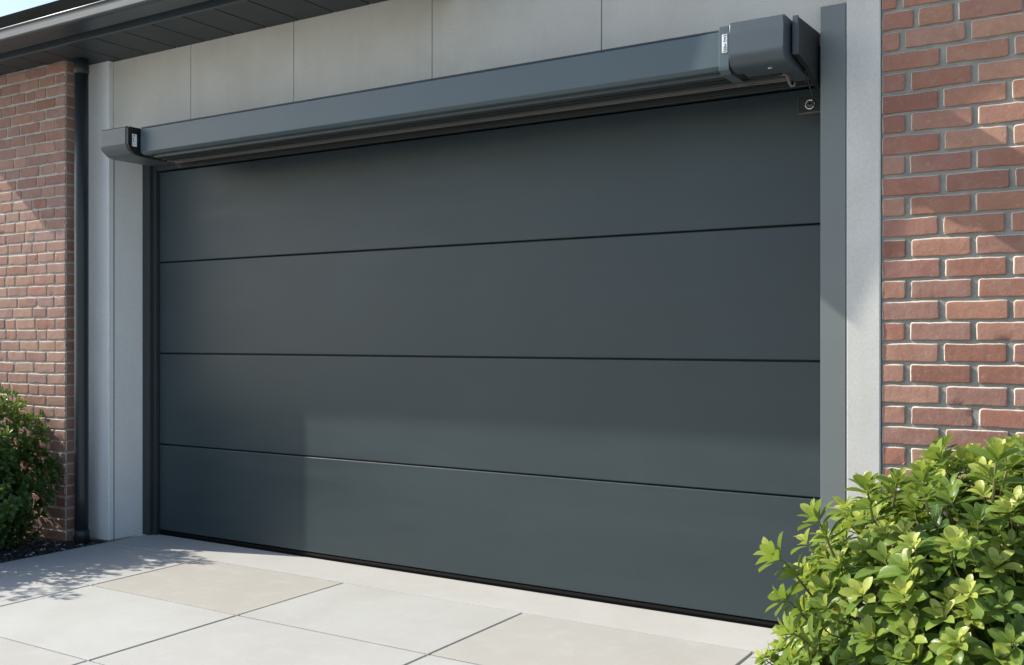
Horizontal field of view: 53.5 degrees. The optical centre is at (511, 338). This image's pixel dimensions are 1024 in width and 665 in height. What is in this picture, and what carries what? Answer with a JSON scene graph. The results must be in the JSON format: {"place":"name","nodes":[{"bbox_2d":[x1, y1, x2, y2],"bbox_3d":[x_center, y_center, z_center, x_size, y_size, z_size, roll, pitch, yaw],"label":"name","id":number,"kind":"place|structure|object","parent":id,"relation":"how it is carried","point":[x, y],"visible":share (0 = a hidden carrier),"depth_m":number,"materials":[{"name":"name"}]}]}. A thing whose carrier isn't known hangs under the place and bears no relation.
{"place":"outdoors","nodes":[
{"label":"outdoors","id":0,"kind":"place"},
{"bbox_2d":[0,0,56,16],"label":"sky","id":1,"kind":"structure","parent":0,"point":[7,7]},
{"bbox_2d":[0,535,81,562],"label":"gravel","id":2,"kind":"structure","parent":0,"point":[26,548],"depth_m":6.30,"materials":[{"name":"black gravel"}]},
{"bbox_2d":[24,534,145,542],"bbox_3d":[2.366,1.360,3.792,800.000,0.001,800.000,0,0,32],"label":"ground","id":3,"kind":"structure","parent":0,"point":[55,540],"depth_m":6.86,"materials":[{"name":"grey concrete"}]},
{"bbox_2d":[0,0,1023,633],"bbox_3d":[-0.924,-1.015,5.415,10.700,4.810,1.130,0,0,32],"label":"garage building","id":4,"kind":"structure","parent":3,"relation":"on","point":[684,358],"depth_m":5.19,"materials":[{"name":"brick"}]},
{"bbox_2d":[73,58,89,543],"bbox_3d":[-2.748,-0.239,6.482,0.098,3.078,0.098,0,0,32],"label":"downspout","id":5,"kind":"object","parent":4,"relation":"attached to","point":[81,532],"visible":1,"depth_m":6.45,"materials":[{"name":"black metal"}]},
{"bbox_2d":[0,0,208,53],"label":"rain gutter","id":6,"kind":"object","parent":4,"relation":"attached to","point":[84,18],"visible":1,"depth_m":5.76,"materials":[{"name":"grey metal"}]},
{"bbox_2d":[101,14,819,167],"bbox_3d":[-0.619,-1.095,5.096,4.184,0.311,0.396,0,0,32],"label":"shutter housing","id":7,"kind":"object","parent":4,"relation":"attached to","point":[770,52],"visible":1,"depth_m":4.70,"materials":[{"name":"black plastic"}]},
{"bbox_2d":[159,88,819,633],"bbox_3d":[-0.438,0.099,5.575,4.445,2.403,0.063,0,0,32],"label":"garage door","id":8,"kind":"structure","parent":4,"relation":"in","point":[579,358],"depth_m":5.25,"materials":[{"name":"grey metal"}]},
{"bbox_2d":[798,96,819,115],"bbox_3d":[1.288,-0.984,4.295,0.142,0.068,0.068,0,0,32],"label":"door sensor","id":9,"kind":"object","parent":4,"relation":"attached to","point":[806,107],"depth_m":4.29,"materials":[{"name":"black plastic"}]},
{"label":"planting bed","id":10,"kind":"structure","parent":3,"relation":"on","visible":0},
{"bbox_2d":[750,433,1023,664],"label":"leafy shrub","id":11,"kind":"object","parent":10,"relation":"on","point":[946,589],"visible":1,"depth_m":2.19,"materials":[{"name":"green plant"}]},
{"bbox_2d":[0,543,773,664],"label":"pavement","id":12,"kind":"structure","parent":0,"point":[104,604],"depth_m":4.60,"materials":[{"name":"grey concrete"}]},
{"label":"joint bed","id":13,"kind":"structure","parent":0,"visible":0},
{"bbox_2d":[105,534,795,655],"bbox_3d":[-0.479,1.323,5.410,4.700,0.045,0.446,0,0,32],"label":"threshold","id":14,"kind":"object","parent":13,"relation":"on","point":[710,631],"visible":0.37,"depth_m":5.15,"materials":[{"name":"grey concrete"}]},
{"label":"planting bed","id":15,"kind":"structure","parent":0,"visible":0},
{"bbox_2d":[0,385,63,548],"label":"garden shrub","id":16,"kind":"object","parent":15,"relation":"on","point":[15,517],"visible":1,"depth_m":6.28,"materials":[{"name":"green plant"}]},
{"bbox_2d":[63,539,105,546],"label":"gravel","id":17,"kind":"structure","parent":15,"relation":"on","point":[93,542],"depth_m":6.49,"materials":[{"name":"black gravel"}]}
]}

